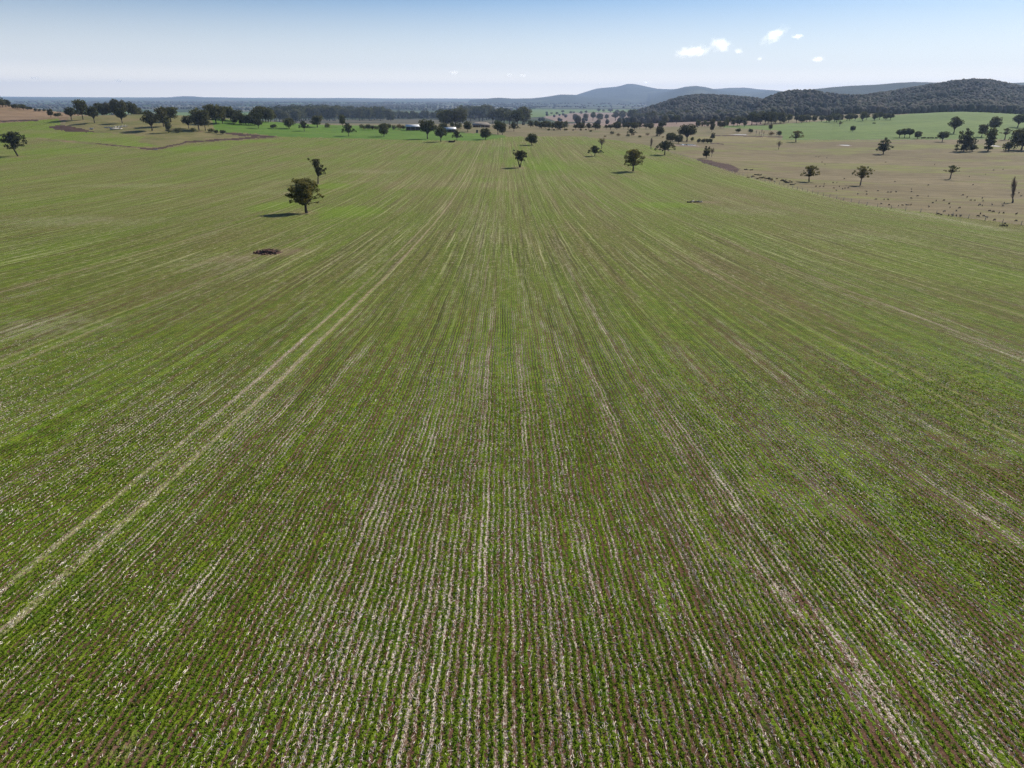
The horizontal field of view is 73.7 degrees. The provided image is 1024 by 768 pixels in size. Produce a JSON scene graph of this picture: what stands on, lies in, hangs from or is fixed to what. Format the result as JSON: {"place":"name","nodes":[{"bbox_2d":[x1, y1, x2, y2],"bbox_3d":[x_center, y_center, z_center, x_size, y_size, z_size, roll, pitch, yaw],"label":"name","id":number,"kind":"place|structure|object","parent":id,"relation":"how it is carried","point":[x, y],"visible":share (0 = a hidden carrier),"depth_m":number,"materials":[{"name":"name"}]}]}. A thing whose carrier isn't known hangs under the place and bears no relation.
{"place":"outdoors","nodes":[
{"label":"outdoors","id":0,"kind":"place"},
{"bbox_2d":[0,105,87,122],"bbox_3d":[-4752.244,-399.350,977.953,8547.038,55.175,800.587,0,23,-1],"label":"dry grass hill","id":1,"kind":"structure","parent":0,"point":[8,113],"depth_m":894.23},
{"bbox_2d":[29,115,278,150],"bbox_3d":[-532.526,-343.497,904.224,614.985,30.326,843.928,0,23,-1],"label":"grassy knoll","id":2,"kind":"structure","parent":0,"point":[137,126],"depth_m":667.72,"materials":[{"name":"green plant"}]},
{"bbox_2d":[64,107,74,119],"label":"tree","id":3,"kind":"object","parent":2,"relation":"on","point":[69,111],"visible":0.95,"depth_m":725.25,"materials":[{"name":"green plant"}]},
{"bbox_2d":[71,99,87,119],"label":"tree","id":4,"kind":"object","parent":2,"relation":"on","point":[79,106],"visible":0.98,"depth_m":722.61,"materials":[{"name":"green plant"}]},
{"bbox_2d":[86,106,98,122],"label":"tree","id":5,"kind":"object","parent":2,"relation":"on","point":[92,111],"visible":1,"depth_m":698.40,"materials":[{"name":"green plant"}]},
{"bbox_2d":[93,102,103,114],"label":"tree","id":6,"kind":"object","parent":2,"relation":"on","point":[99,108],"visible":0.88,"depth_m":856.60,"materials":[{"name":"green plant"}]},
{"bbox_2d":[103,102,111,114],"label":"tree","id":7,"kind":"object","parent":2,"relation":"on","point":[107,110],"visible":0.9,"depth_m":868.65,"materials":[{"name":"green plant"}]},
{"bbox_2d":[109,98,119,113],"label":"tree","id":8,"kind":"object","parent":2,"relation":"on","point":[113,105],"visible":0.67,"depth_m":863.32,"materials":[{"name":"green plant"}]},
{"bbox_2d":[114,107,126,122],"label":"tree","id":9,"kind":"object","parent":2,"relation":"on","point":[121,114],"visible":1,"depth_m":701.18,"materials":[{"name":"green plant"}]},
{"bbox_2d":[117,99,128,112],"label":"tree","id":10,"kind":"object","parent":2,"relation":"on","point":[121,102],"visible":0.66,"depth_m":855.07,"materials":[{"name":"green plant"}]},
{"bbox_2d":[127,103,137,114],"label":"tree","id":11,"kind":"object","parent":2,"relation":"on","point":[133,109],"visible":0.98,"depth_m":870.88,"materials":[{"name":"green plant"}]},
{"bbox_2d":[140,110,160,130],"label":"tree","id":12,"kind":"object","parent":2,"relation":"on","point":[150,119],"visible":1,"depth_m":657.82,"materials":[{"name":"green plant"}]},
{"bbox_2d":[154,106,169,126],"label":"tree","id":13,"kind":"object","parent":2,"relation":"on","point":[161,111],"visible":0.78,"depth_m":687.54,"materials":[{"name":"green plant"}]},
{"bbox_2d":[163,116,171,132],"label":"tree","id":14,"kind":"object","parent":2,"relation":"on","point":[167,123],"visible":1,"depth_m":655.36,"materials":[{"name":"green plant"}]},
{"bbox_2d":[164,106,177,121],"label":"tree","id":15,"kind":"object","parent":2,"relation":"on","point":[171,111],"visible":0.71,"depth_m":725.79,"materials":[{"name":"green plant"}]},
{"bbox_2d":[181,115,191,128],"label":"tree","id":16,"kind":"object","parent":2,"relation":"on","point":[186,120],"visible":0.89,"depth_m":687.51,"materials":[{"name":"green plant"}]},
{"bbox_2d":[188,107,200,129],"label":"tree","id":17,"kind":"object","parent":2,"relation":"on","point":[193,117],"visible":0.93,"depth_m":679.51,"materials":[{"name":"green plant"}]},
{"bbox_2d":[197,109,209,130],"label":"tree","id":18,"kind":"object","parent":2,"relation":"on","point":[203,119],"visible":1,"depth_m":680.72,"materials":[{"name":"green plant"}]},
{"bbox_2d":[0,97,646,123],"bbox_3d":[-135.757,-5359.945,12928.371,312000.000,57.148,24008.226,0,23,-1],"label":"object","id":19,"kind":"structure","parent":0,"point":[47,100],"depth_m":9616.11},
{"bbox_2d":[274,108,282,121],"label":"tree","id":20,"kind":"object","parent":19,"relation":"on","point":[277,111],"visible":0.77,"depth_m":2139.45,"materials":[{"name":"green plant"}]},
{"bbox_2d":[281,111,291,118],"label":"tree","id":21,"kind":"object","parent":19,"relation":"on","point":[285,115],"visible":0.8,"depth_m":1968.31,"materials":[{"name":"green plant"}]},
{"bbox_2d":[289,108,300,122],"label":"tree","id":22,"kind":"object","parent":19,"relation":"on","point":[295,113],"visible":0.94,"depth_m":2012.87,"materials":[{"name":"green plant"}]},
{"bbox_2d":[299,108,307,121],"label":"tree","id":23,"kind":"object","parent":19,"relation":"on","point":[302,112],"visible":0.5,"depth_m":2141.84,"materials":[{"name":"green plant"}]},
{"bbox_2d":[305,106,318,118],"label":"tree","id":24,"kind":"object","parent":19,"relation":"on","point":[311,112],"visible":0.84,"depth_m":2280.74,"materials":[{"name":"green plant"}]},
{"bbox_2d":[322,107,334,120],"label":"tree","id":25,"kind":"object","parent":19,"relation":"on","point":[327,112],"visible":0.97,"depth_m":2302.66,"materials":[{"name":"green plant"}]},
{"bbox_2d":[329,105,339,120],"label":"tree","id":26,"kind":"object","parent":19,"relation":"on","point":[335,110],"visible":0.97,"depth_m":2310.75,"materials":[{"name":"green plant"}]},
{"bbox_2d":[355,107,362,120],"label":"tree","id":27,"kind":"object","parent":19,"relation":"on","point":[358,111],"visible":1,"depth_m":2389.34,"materials":[{"name":"green plant"}]},
{"bbox_2d":[363,108,372,120],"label":"tree","id":28,"kind":"object","parent":19,"relation":"on","point":[368,114],"visible":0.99,"depth_m":2446.01,"materials":[{"name":"green plant"}]},
{"bbox_2d":[10,100,738,120],"bbox_3d":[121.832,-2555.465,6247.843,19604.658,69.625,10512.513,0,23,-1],"label":"distant woodland","id":29,"kind":"object","parent":19,"relation":"on","point":[389,105],"visible":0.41,"depth_m":7313.92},
{"bbox_2d":[374,107,385,120],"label":"pine tree","id":30,"kind":"object","parent":19,"relation":"on","point":[380,115],"visible":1,"depth_m":2448.61,"materials":[{"name":"green plant"}]},
{"bbox_2d":[386,111,393,119],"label":"pine tree","id":31,"kind":"object","parent":19,"relation":"on","point":[389,117],"visible":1,"depth_m":2350.20,"materials":[{"name":"green plant"}]},
{"bbox_2d":[470,105,487,120],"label":"tree","id":32,"kind":"object","parent":19,"relation":"on","point":[482,111],"visible":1,"depth_m":2423.99,"materials":[{"name":"green plant"}]},
{"bbox_2d":[485,109,496,123],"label":"tree","id":33,"kind":"object","parent":19,"relation":"on","point":[492,112],"visible":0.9,"depth_m":1935.95,"materials":[{"name":"green plant"}]},
{"bbox_2d":[211,118,506,140],"bbox_3d":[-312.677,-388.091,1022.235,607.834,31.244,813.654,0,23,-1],"label":"green paddock","id":34,"kind":"structure","parent":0,"point":[283,130],"depth_m":725.95,"materials":[{"name":"plant"}]},
{"bbox_2d":[206,103,223,123],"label":"tree","id":35,"kind":"object","parent":34,"relation":"on","point":[215,113],"visible":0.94,"depth_m":730.69,"materials":[{"name":"green plant"}]},
{"bbox_2d":[249,109,263,116],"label":"tree","id":36,"kind":"object","parent":34,"relation":"on","point":[256,111],"visible":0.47,"depth_m":792.62,"materials":[{"name":"green plant"}]},
{"bbox_2d":[261,109,270,121],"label":"tree","id":37,"kind":"object","parent":34,"relation":"on","point":[267,114],"visible":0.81,"depth_m":807.64,"materials":[{"name":"green plant"}]},
{"bbox_2d":[264,108,274,121],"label":"tree","id":38,"kind":"object","parent":34,"relation":"on","point":[271,113],"visible":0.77,"depth_m":812.49,"materials":[{"name":"green plant"}]},
{"bbox_2d":[282,117,295,128],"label":"tree","id":39,"kind":"object","parent":34,"relation":"on","point":[289,122],"visible":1,"depth_m":747.92,"materials":[{"name":"green plant"}]},
{"bbox_2d":[298,120,310,127],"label":"tree","id":40,"kind":"object","parent":34,"relation":"on","point":[303,124],"visible":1,"depth_m":730.49,"materials":[{"name":"green plant"}]},
{"bbox_2d":[309,115,322,126],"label":"tree","id":41,"kind":"object","parent":34,"relation":"on","point":[316,119],"visible":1,"depth_m":787.88,"materials":[{"name":"green plant"}]},
{"bbox_2d":[339,114,345,126],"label":"tree","id":42,"kind":"object","parent":34,"relation":"on","point":[342,120],"visible":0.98,"depth_m":819.61,"materials":[{"name":"green plant"}]},
{"bbox_2d":[341,123,356,135],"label":"tree","id":43,"kind":"object","parent":34,"relation":"on","point":[348,130],"visible":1,"depth_m":688.89,"materials":[{"name":"green plant"}]},
{"bbox_2d":[378,123,388,135],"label":"tree","id":44,"kind":"object","parent":34,"relation":"on","point":[383,127],"visible":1,"depth_m":692.31,"materials":[{"name":"green plant"}]},
{"bbox_2d":[405,124,419,129],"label":"farm shed","id":45,"kind":"structure","parent":34,"relation":"on","point":[412,126],"depth_m":799.80,"materials":[{"name":"metal"}]},
{"bbox_2d":[418,119,435,138],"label":"tree","id":46,"kind":"object","parent":34,"relation":"on","point":[426,128],"visible":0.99,"depth_m":668.22,"materials":[{"name":"green plant"}]},
{"bbox_2d":[480,128,491,139],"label":"tree","id":47,"kind":"object","parent":34,"relation":"on","point":[485,132],"visible":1,"depth_m":667.78,"materials":[{"name":"green plant"}]},
{"bbox_2d":[0,119,782,171],"bbox_3d":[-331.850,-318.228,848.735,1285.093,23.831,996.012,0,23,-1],"label":"bare earth","id":48,"kind":"structure","parent":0,"point":[254,136],"depth_m":650.48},
{"bbox_2d":[60,113,903,158],"bbox_3d":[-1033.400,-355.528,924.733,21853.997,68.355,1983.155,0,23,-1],"label":"pasture","id":49,"kind":"structure","parent":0,"point":[601,132],"depth_m":827.20,"materials":[{"name":"plant"}]},
{"bbox_2d":[437,110,454,124],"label":"tree","id":50,"kind":"object","parent":49,"relation":"on","point":[446,118],"visible":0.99,"depth_m":1176.44,"materials":[{"name":"green plant"}]},
{"bbox_2d":[447,108,466,122],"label":"tree","id":51,"kind":"object","parent":49,"relation":"on","point":[458,114],"visible":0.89,"depth_m":1185.07,"materials":[{"name":"green plant"}]},
{"bbox_2d":[454,107,467,123],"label":"tree","id":52,"kind":"object","parent":49,"relation":"on","point":[465,113],"visible":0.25,"depth_m":1360.58,"materials":[{"name":"green plant"}]},
{"bbox_2d":[463,121,471,131],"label":"tree","id":53,"kind":"object","parent":49,"relation":"on","point":[466,125],"visible":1,"depth_m":787.72,"materials":[{"name":"green plant"}]},
{"bbox_2d":[472,122,490,127],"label":"farmhouse","id":54,"kind":"object","parent":49,"relation":"on","point":[481,124],"visible":0.9,"depth_m":921.47,"materials":[{"name":"metal"}]},
{"bbox_2d":[492,120,500,130],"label":"tree","id":55,"kind":"object","parent":49,"relation":"on","point":[496,125],"visible":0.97,"depth_m":751.57,"materials":[{"name":"green plant"}]},
{"bbox_2d":[494,107,509,122],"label":"tree","id":56,"kind":"object","parent":49,"relation":"on","point":[500,114],"visible":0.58,"depth_m":1687.96,"materials":[{"name":"green plant"}]},
{"bbox_2d":[498,123,506,134],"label":"tree","id":57,"kind":"object","parent":49,"relation":"on","point":[502,127],"visible":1,"depth_m":748.52,"materials":[{"name":"green plant"}]},
{"bbox_2d":[503,110,514,124],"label":"tree","id":58,"kind":"object","parent":49,"relation":"on","point":[506,117],"visible":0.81,"depth_m":1572.85,"materials":[{"name":"green plant"}]},
{"bbox_2d":[509,109,526,125],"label":"tree","id":59,"kind":"object","parent":49,"relation":"on","point":[516,115],"visible":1,"depth_m":1277.57,"materials":[{"name":"green plant"}]},
{"bbox_2d":[518,106,532,124],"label":"tree","id":60,"kind":"object","parent":49,"relation":"on","point":[524,109],"visible":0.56,"depth_m":1541.06,"materials":[{"name":"green plant"}]},
{"bbox_2d":[656,126,664,135],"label":"tree","id":61,"kind":"object","parent":49,"relation":"on","point":[659,131],"visible":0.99,"depth_m":756.37,"materials":[{"name":"green plant"}]},
{"bbox_2d":[665,132,675,140],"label":"tree","id":62,"kind":"object","parent":49,"relation":"on","point":[670,136],"visible":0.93,"depth_m":661.42,"materials":[{"name":"green plant"}]},
{"bbox_2d":[674,134,682,142],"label":"tree","id":63,"kind":"object","parent":49,"relation":"on","point":[679,139],"visible":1,"depth_m":642.89,"materials":[{"name":"green plant"}]},
{"bbox_2d":[677,123,697,140],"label":"tree","id":64,"kind":"object","parent":49,"relation":"on","point":[688,131],"visible":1,"depth_m":679.51,"materials":[{"name":"green plant"}]},
{"bbox_2d":[752,114,762,124],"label":"tree","id":65,"kind":"object","parent":49,"relation":"on","point":[758,119],"visible":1,"depth_m":1085.60,"materials":[{"name":"green plant"}]},
{"bbox_2d":[762,112,770,122],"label":"tree","id":66,"kind":"object","parent":49,"relation":"on","point":[765,116],"visible":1,"depth_m":1079.02,"materials":[{"name":"green plant"}]},
{"bbox_2d":[767,111,777,123],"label":"tree","id":67,"kind":"object","parent":49,"relation":"on","point":[774,117],"visible":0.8,"depth_m":1093.83,"materials":[{"name":"green plant"}]},
{"bbox_2d":[777,112,786,120],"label":"tree","id":68,"kind":"object","parent":49,"relation":"on","point":[782,116],"visible":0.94,"depth_m":1117.81,"materials":[{"name":"green plant"}]},
{"bbox_2d":[0,118,1023,767],"bbox_3d":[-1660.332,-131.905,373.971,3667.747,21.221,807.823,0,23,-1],"label":"crop field","id":69,"kind":"structure","parent":0,"point":[568,244],"depth_m":52.20,"materials":[{"name":"plant"}]},
{"bbox_2d":[0,131,27,155],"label":"tree","id":70,"kind":"object","parent":69,"relation":"on","point":[12,138],"visible":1,"depth_m":470.28,"materials":[{"name":"green plant"}]},
{"bbox_2d":[253,248,282,254],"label":"earth mound","id":71,"kind":"object","parent":69,"relation":"on","point":[269,251],"visible":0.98,"depth_m":138.53,"materials":[{"name":"brown soil"}]},
{"bbox_2d":[285,177,324,212],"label":"tree","id":72,"kind":"object","parent":69,"relation":"on","point":[303,190],"visible":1,"depth_m":214.44,"materials":[{"name":"green plant"}]},
{"bbox_2d":[308,158,326,183],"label":"tree","id":73,"kind":"object","parent":69,"relation":"on","point":[317,168],"visible":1,"depth_m":319.01,"materials":[{"name":"green plant"}]},
{"bbox_2d":[434,126,447,141],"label":"tree","id":74,"kind":"object","parent":69,"relation":"on","point":[440,131],"visible":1,"depth_m":632.84,"materials":[{"name":"green plant"}]},
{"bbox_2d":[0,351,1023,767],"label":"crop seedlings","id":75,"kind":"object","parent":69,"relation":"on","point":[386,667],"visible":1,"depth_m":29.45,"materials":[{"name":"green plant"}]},
{"bbox_2d":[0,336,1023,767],"bbox_3d":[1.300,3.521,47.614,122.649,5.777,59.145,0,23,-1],"label":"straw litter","id":76,"kind":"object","parent":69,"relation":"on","point":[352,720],"visible":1,"depth_m":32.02,"materials":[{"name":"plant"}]},
{"bbox_2d":[513,150,526,166],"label":"tree","id":77,"kind":"object","parent":69,"relation":"on","point":[520,155],"visible":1,"depth_m":411.68,"materials":[{"name":"green plant"}]},
{"bbox_2d":[525,133,537,144],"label":"tree","id":78,"kind":"object","parent":69,"relation":"on","point":[531,138],"visible":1,"depth_m":602.50,"materials":[{"name":"green plant"}]},
{"bbox_2d":[588,146,602,152],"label":"tree","id":79,"kind":"object","parent":69,"relation":"on","point":[594,149],"visible":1,"depth_m":494.28,"materials":[{"name":"green plant"}]},
{"bbox_2d":[623,149,644,170],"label":"tree","id":80,"kind":"object","parent":69,"relation":"on","point":[635,155],"visible":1,"depth_m":388.97,"materials":[{"name":"green plant"}]},
{"bbox_2d":[654,140,675,154],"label":"tree","id":81,"kind":"object","parent":69,"relation":"on","point":[666,145],"visible":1,"depth_m":506.63,"materials":[{"name":"green plant"}]},
{"bbox_2d":[0,0,1023,98],"label":"sky","id":82,"kind":"structure","parent":0,"point":[465,49],"materials":[{"name":"blue"}]},
{"bbox_2d":[55,109,1023,139],"bbox_3d":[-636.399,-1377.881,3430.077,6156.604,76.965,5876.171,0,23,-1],"label":"distant green field","id":83,"kind":"structure","parent":0,"point":[929,125],"depth_m":972.60,"materials":[{"name":"plant"}]},
{"bbox_2d":[859,111,868,120],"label":"tree","id":84,"kind":"object","parent":83,"relation":"on","point":[864,115],"visible":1,"depth_m":1111.96,"materials":[{"name":"green plant"}]},
{"bbox_2d":[948,116,964,132],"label":"tree","id":85,"kind":"object","parent":83,"relation":"on","point":[957,123],"visible":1,"depth_m":802.88,"materials":[{"name":"green plant"}]},
{"bbox_2d":[978,124,988,136],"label":"tree","id":86,"kind":"object","parent":83,"relation":"on","point":[983,129],"visible":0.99,"depth_m":755.24,"materials":[{"name":"green plant"}]},
{"bbox_2d":[987,116,1002,127],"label":"tree","id":87,"kind":"object","parent":83,"relation":"on","point":[995,122],"visible":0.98,"depth_m":840.77,"materials":[{"name":"green plant"}]},
{"bbox_2d":[1012,114,1023,126],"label":"tree","id":88,"kind":"object","parent":83,"relation":"on","point":[1017,119],"visible":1,"depth_m":906.23,"materials":[{"name":"green plant"}]},
{"bbox_2d":[162,82,1023,105],"bbox_3d":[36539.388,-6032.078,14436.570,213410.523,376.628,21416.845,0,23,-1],"label":"mountains","id":89,"kind":"structure","parent":0,"point":[626,94],"depth_m":10907.22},
{"bbox_2d":[545,112,761,126],"bbox_3d":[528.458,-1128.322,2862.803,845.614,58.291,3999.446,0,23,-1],"label":"fallow field","id":90,"kind":"structure","parent":0,"point":[569,117],"depth_m":2455.71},
{"bbox_2d":[626,109,638,116],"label":"tree","id":91,"kind":"object","parent":90,"relation":"on","point":[630,113],"visible":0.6,"depth_m":2499.94,"materials":[{"name":"green plant"}]},
{"bbox_2d":[747,111,757,124],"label":"tree","id":92,"kind":"object","parent":90,"relation":"on","point":[750,115],"visible":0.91,"depth_m":1089.79,"materials":[{"name":"green plant"}]},
{"bbox_2d":[683,136,778,141],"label":"yellow grass flat","id":93,"kind":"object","parent":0,"point":[729,139],"depth_m":743.12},
{"bbox_2d":[669,139,1023,224],"bbox_3d":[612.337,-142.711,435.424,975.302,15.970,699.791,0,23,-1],"label":"brown paddock","id":94,"kind":"structure","parent":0,"point":[906,165],"depth_m":430.77,"materials":[{"name":"plant"}]},
{"bbox_2d":[789,130,803,141],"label":"tree","id":95,"kind":"object","parent":94,"relation":"on","point":[798,135],"visible":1,"depth_m":697.60,"materials":[{"name":"green plant"}]},
{"bbox_2d":[800,165,819,181],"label":"tree","id":96,"kind":"object","parent":94,"relation":"on","point":[811,172],"visible":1,"depth_m":351.86,"materials":[{"name":"green plant"}]},
{"bbox_2d":[676,153,1022,224],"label":"wire fence","id":97,"kind":"object","parent":94,"relation":"on","point":[867,202],"visible":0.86,"depth_m":250.39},
{"bbox_2d":[852,166,874,185],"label":"tree","id":98,"kind":"object","parent":94,"relation":"on","point":[862,172],"visible":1,"depth_m":339.04,"materials":[{"name":"green plant"}]},
{"bbox_2d":[876,137,893,153],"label":"tree","id":99,"kind":"object","parent":94,"relation":"on","point":[883,147],"visible":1,"depth_m":557.12,"materials":[{"name":"green plant"}]},
{"bbox_2d":[937,131,949,141],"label":"tree","id":100,"kind":"object","parent":94,"relation":"on","point":[942,135],"visible":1,"depth_m":694.51,"materials":[{"name":"green plant"}]},
{"bbox_2d":[943,165,960,178],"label":"tree","id":101,"kind":"object","parent":94,"relation":"on","point":[951,170],"visible":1,"depth_m":388.11,"materials":[{"name":"green plant"}]},
{"bbox_2d":[954,128,978,150],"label":"tree","id":102,"kind":"object","parent":94,"relation":"on","point":[967,140],"visible":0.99,"depth_m":581.57,"materials":[{"name":"green plant"}]},
{"bbox_2d":[984,127,998,150],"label":"tree","id":103,"kind":"object","parent":94,"relation":"on","point":[992,134],"visible":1,"depth_m":586.97,"materials":[{"name":"green plant"}]},
{"bbox_2d":[1002,141,1017,150],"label":"bush","id":104,"kind":"object","parent":94,"relation":"on","point":[1008,145],"visible":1,"depth_m":588.11,"materials":[{"name":"green plant"}]},
{"bbox_2d":[1011,176,1017,202],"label":"poplar tree","id":105,"kind":"object","parent":94,"relation":"on","point":[1013,185],"visible":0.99,"depth_m":277.49,"materials":[{"name":"green plant"}]},
{"bbox_2d":[1008,128,1023,149],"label":"tree","id":106,"kind":"object","parent":94,"relation":"on","point":[1017,137],"visible":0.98,"depth_m":601.81,"materials":[{"name":"green plant"}]},
{"bbox_3d":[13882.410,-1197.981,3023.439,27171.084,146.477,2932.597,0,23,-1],"label":"hills","id":107,"kind":"structure","parent":0,"visible":0},
{"bbox_2d":[574,78,1023,123],"bbox_3d":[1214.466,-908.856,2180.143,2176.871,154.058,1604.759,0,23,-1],"label":"hill forest","id":108,"kind":"object","parent":107,"relation":"on","point":[979,95],"visible":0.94,"depth_m":1881.48,"materials":[{"name":"plant"}]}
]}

